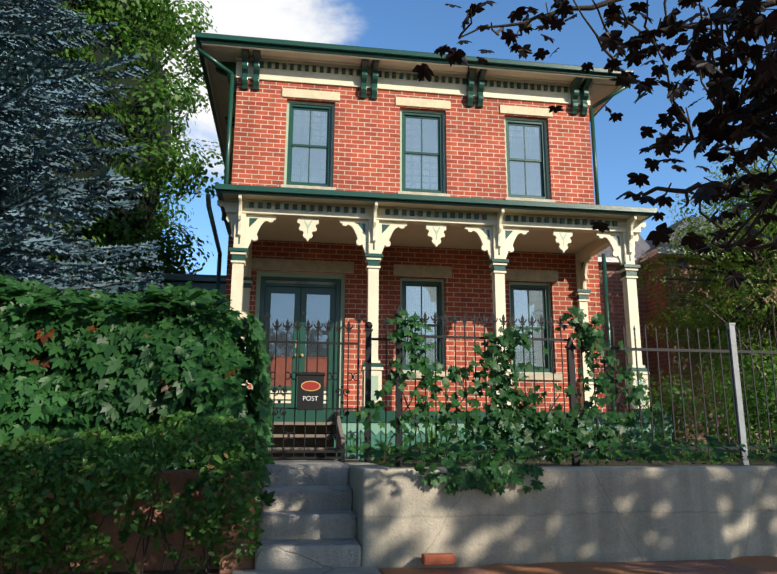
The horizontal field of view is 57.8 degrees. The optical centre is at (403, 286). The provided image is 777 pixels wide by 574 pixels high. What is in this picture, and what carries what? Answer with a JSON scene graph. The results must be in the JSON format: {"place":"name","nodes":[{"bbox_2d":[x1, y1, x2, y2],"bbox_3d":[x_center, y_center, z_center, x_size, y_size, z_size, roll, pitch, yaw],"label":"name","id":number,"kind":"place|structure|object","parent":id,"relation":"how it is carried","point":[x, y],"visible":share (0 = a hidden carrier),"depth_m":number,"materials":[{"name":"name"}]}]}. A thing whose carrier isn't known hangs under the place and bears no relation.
{"place":"outdoors","nodes":[
{"label":"outdoors","id":0,"kind":"place"},
{"bbox_2d":[0,0,231,273],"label":"tree","id":1,"kind":"object","parent":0,"point":[154,14],"depth_m":16.74,"materials":[{"name":"green plant"}]},
{"bbox_2d":[0,298,236,468],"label":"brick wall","id":2,"kind":"structure","parent":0,"point":[43,339],"depth_m":5.96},
{"bbox_2d":[49,569,218,573],"bbox_3d":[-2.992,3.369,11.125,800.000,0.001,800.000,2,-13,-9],"label":"terrain","id":3,"kind":"structure","parent":0,"point":[211,571],"depth_m":4.87,"materials":[{"name":"soil"}]},
{"bbox_2d":[0,469,262,573],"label":"retaining wall","id":4,"kind":"structure","parent":3,"relation":"on","point":[177,479],"depth_m":4.96,"materials":[{"name":"brown brick"}]},
{"bbox_2d":[0,409,268,573],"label":"hedge shrub","id":5,"kind":"object","parent":3,"relation":"on","point":[135,477],"depth_m":4.66,"materials":[{"name":"green plant"}]},
{"bbox_2d":[254,462,361,569],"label":"concrete steps","id":6,"kind":"structure","parent":3,"relation":"on","point":[309,517],"depth_m":5.21,"materials":[{"name":"grey concrete"}]},
{"bbox_2d":[343,462,776,568],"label":"retaining wall","id":7,"kind":"structure","parent":3,"relation":"on","point":[406,517],"depth_m":5.16,"materials":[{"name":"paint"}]},
{"bbox_2d":[574,323,776,464],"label":"metal fence","id":8,"kind":"object","parent":7,"relation":"on","point":[732,351],"visible":0.77,"depth_m":7.25,"materials":[{"name":"grey metal"}]},
{"bbox_2d":[458,0,776,260],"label":"maple tree","id":9,"kind":"object","parent":3,"relation":"on","point":[742,241],"visible":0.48,"depth_m":3.62,"materials":[{"name":"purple plant"}]},
{"bbox_2d":[412,0,776,289],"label":"maple leaves","id":10,"kind":"object","parent":9,"relation":"on","point":[753,25],"visible":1,"depth_m":3.42,"materials":[{"name":"plant"}]},
{"bbox_2d":[298,298,300,371],"bbox_3d":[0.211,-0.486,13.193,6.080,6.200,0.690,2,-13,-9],"label":"hardware piece","id":11,"kind":"object","parent":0,"point":[299,333],"depth_m":12.80,"materials":[{"name":"gold metal"}]},
{"bbox_2d":[17,455,776,470],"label":"yard soil","id":12,"kind":"structure","parent":0,"point":[586,463],"depth_m":7.68,"materials":[{"name":"brown soil"}]},
{"bbox_2d":[0,0,164,302],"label":"blue spruce tree","id":13,"kind":"object","parent":12,"relation":"on","point":[19,176],"depth_m":8.65,"materials":[{"name":"blue plant"}]},
{"bbox_2d":[25,268,225,297],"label":"side wing","id":14,"kind":"structure","parent":12,"relation":"on","point":[206,282],"depth_m":14.06,"materials":[{"name":"grey"}]},
{"bbox_2d":[0,274,275,552],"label":"ivy hedge","id":15,"kind":"object","parent":12,"relation":"on","point":[218,344],"visible":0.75,"depth_m":5.89,"materials":[{"name":"green plant"}]},
{"bbox_2d":[273,460,341,462],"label":"yard path","id":16,"kind":"structure","parent":12,"relation":"on","point":[306,461],"depth_m":7.73,"materials":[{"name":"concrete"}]},
{"bbox_2d":[195,32,633,380],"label":"house trim","id":17,"kind":"structure","parent":12,"relation":"on","point":[308,63],"depth_m":13.00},
{"bbox_2d":[284,101,334,186],"bbox_3d":[-1.702,-2.563,12.813,0.870,1.670,0.135,2,-13,-9],"label":"house window","id":18,"kind":"structure","parent":17,"relation":"attached to","point":[309,146],"depth_m":12.83,"materials":[{"name":"clear glass"}]},
{"bbox_2d":[400,278,444,371],"bbox_3d":[0.326,0.675,12.427,0.810,1.660,0.135,2,-13,-9],"label":"house window","id":19,"kind":"structure","parent":17,"relation":"attached to","point":[420,297],"depth_m":12.50,"materials":[{"name":"clear glass"}]},
{"bbox_2d":[400,109,445,193],"bbox_3d":[0.351,-2.491,13.137,0.870,1.670,0.135,2,-13,-9],"label":"house window","id":20,"kind":"structure","parent":17,"relation":"attached to","point":[422,154],"depth_m":13.16,"materials":[{"name":"clear glass"}]},
{"bbox_2d":[504,117,549,198],"bbox_3d":[2.335,-2.421,13.450,0.870,1.670,0.135,2,-13,-9],"label":"house window","id":21,"kind":"structure","parent":17,"relation":"attached to","point":[527,164],"depth_m":13.47,"materials":[{"name":"clear glass"}]},
{"bbox_2d":[509,282,553,372],"bbox_3d":[2.286,0.744,12.736,0.810,1.660,0.135,2,-13,-9],"label":"house window","id":22,"kind":"structure","parent":17,"relation":"attached to","point":[527,300],"depth_m":12.79,"materials":[{"name":"clear glass"}]},
{"bbox_2d":[261,304,579,466],"bbox_3d":[0.143,0.969,6.910,3.170,1.560,0.328,2,-13,-9],"label":"iron fence","id":23,"kind":"object","parent":12,"relation":"on","point":[570,347],"visible":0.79,"depth_m":6.95,"materials":[{"name":"black metal"}]},
{"bbox_2d":[263,312,362,458],"bbox_3d":[-0.894,0.947,6.874,0.991,1.427,0.029,2,-13,-9],"label":"iron gate","id":24,"kind":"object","parent":23,"relation":"attached to","point":[337,391],"visible":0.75,"depth_m":6.87,"materials":[{"name":"black metal"}]},
{"bbox_2d":[297,372,324,409],"bbox_3d":[-0.893,1.005,6.794,0.270,0.358,0.114,2,-13,-9],"label":"mailbox post","id":25,"kind":"object","parent":24,"relation":"attached to","point":[310,384],"visible":1,"depth_m":6.75,"materials":[{"name":"metal"}]},
{"bbox_2d":[303,396,317,400],"bbox_3d":[-0.884,1.065,6.733,0.143,0.043,0.004,2,-13,-9],"label":"sign lettering","id":26,"kind":"object","parent":25,"relation":"attached to","point":[310,398],"visible":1,"depth_m":6.73},
{"bbox_2d":[215,183,673,459],"bbox_3d":[0.497,0.511,11.156,6.740,4.472,2.280,2,-13,-9],"label":"porch","id":27,"kind":"object","parent":12,"relation":"on","point":[329,209],"visible":0.58,"depth_m":10.61,"materials":[{"name":"wood"}]},
{"bbox_2d":[268,411,344,461],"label":"porch steps","id":28,"kind":"structure","parent":27,"relation":"attached to","point":[299,434],"depth_m":9.12,"materials":[{"name":"wood"}]},
{"bbox_2d":[217,194,645,288],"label":"porch brackets","id":29,"kind":"object","parent":27,"relation":"attached to","point":[308,228],"visible":1,"depth_m":10.69,"materials":[{"name":"beige wood"}]},
{"bbox_2d":[229,213,652,412],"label":"porch columns","id":30,"kind":"structure","parent":27,"relation":"attached to","point":[239,253],"depth_m":10.60,"materials":[{"name":"beige wood"}]},
{"bbox_2d":[412,419,667,459],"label":"iris blades","id":31,"kind":"object","parent":12,"relation":"on","point":[433,433],"visible":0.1,"depth_m":9.37,"materials":[{"name":"green plant"}]},
{"bbox_2d":[529,403,581,459],"bbox_3d":[2.083,2.542,9.639,0.720,1.807,1.192,2,-13,-9],"label":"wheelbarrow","id":32,"kind":"object","parent":12,"relation":"on","point":[550,406],"visible":0.02,"depth_m":9.57,"materials":[{"name":"metal"}]},
{"bbox_2d":[344,306,776,495],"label":"climbing vine","id":33,"kind":"object","parent":12,"relation":"on","point":[465,478],"visible":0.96,"depth_m":6.76,"materials":[{"name":"green plant"}]},
{"bbox_2d":[349,409,776,465],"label":"ground cover plants","id":34,"kind":"object","parent":12,"relation":"on","point":[682,452],"visible":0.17,"depth_m":7.90,"materials":[{"name":"green plant"}]},
{"bbox_2d":[655,406,683,456],"bbox_3d":[4.097,2.282,11.057,0.024,0.772,1.300,2,-13,-9],"label":"low porch fence","id":35,"kind":"object","parent":12,"relation":"on","point":[680,415],"visible":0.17,"depth_m":10.67,"materials":[{"name":"metal"}]},
{"bbox_2d":[598,217,776,454],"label":"neighbour house","id":36,"kind":"structure","parent":12,"relation":"on","point":[616,303],"depth_m":14.51,"materials":[{"name":"brick"}]},
{"bbox_2d":[635,146,776,411],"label":"neighbour tree","id":37,"kind":"object","parent":12,"relation":"on","point":[724,307],"depth_m":12.77,"materials":[{"name":"green plant"}]},
{"bbox_2d":[638,304,776,458],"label":"yard shrub","id":38,"kind":"object","parent":12,"relation":"on","point":[751,405],"depth_m":9.37,"materials":[{"name":"green plant"}]},
{"bbox_2d":[225,78,605,455],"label":"brick house walls","id":39,"kind":"structure","parent":0,"point":[366,157],"depth_m":12.69,"materials":[{"name":"red brick"}]},
{"bbox_2d":[251,272,344,409],"bbox_3d":[-1.769,0.969,11.997,1.520,2.440,0.140,2,-13,-9],"label":"front door","id":40,"kind":"structure","parent":39,"relation":"in","point":[280,295],"depth_m":12.07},
{"bbox_2d":[215,48,592,127],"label":"eave brackets","id":41,"kind":"object","parent":39,"relation":"attached to","point":[574,84],"visible":0.58,"depth_m":13.06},
{"bbox_2d":[196,42,626,411],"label":"downspouts","id":42,"kind":"object","parent":39,"relation":"attached to","point":[228,145],"visible":0.69,"depth_m":12.56,"materials":[{"name":"green metal"}]},
{"bbox_2d":[199,32,632,70],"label":"house roof","id":43,"kind":"structure","parent":39,"relation":"on","point":[392,49],"depth_m":12.67,"materials":[{"name":"green metal"}]},
{"bbox_2d":[140,0,776,274],"label":"sky","id":44,"kind":"structure","parent":0,"point":[408,25],"materials":[{"name":"blue"}]},
{"bbox_2d":[223,559,776,573],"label":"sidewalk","id":45,"kind":"structure","parent":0,"point":[724,566],"depth_m":4.80,"materials":[{"name":"stone"}]},
{"bbox_2d":[421,553,455,565],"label":"loose bricks","id":46,"kind":"object","parent":45,"relation":"on","point":[430,559],"visible":1,"depth_m":4.78,"materials":[{"name":"orange brick"}]},
{"bbox_2d":[380,556,776,573],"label":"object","id":47,"kind":"structure","parent":45,"relation":"on","point":[768,563],"depth_m":4.82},
{"bbox_2d":[382,313,630,462],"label":"vine stems","id":48,"kind":"object","parent":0,"point":[407,404],"visible":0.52,"depth_m":6.81,"materials":[{"name":"brown plant"}]}
]}

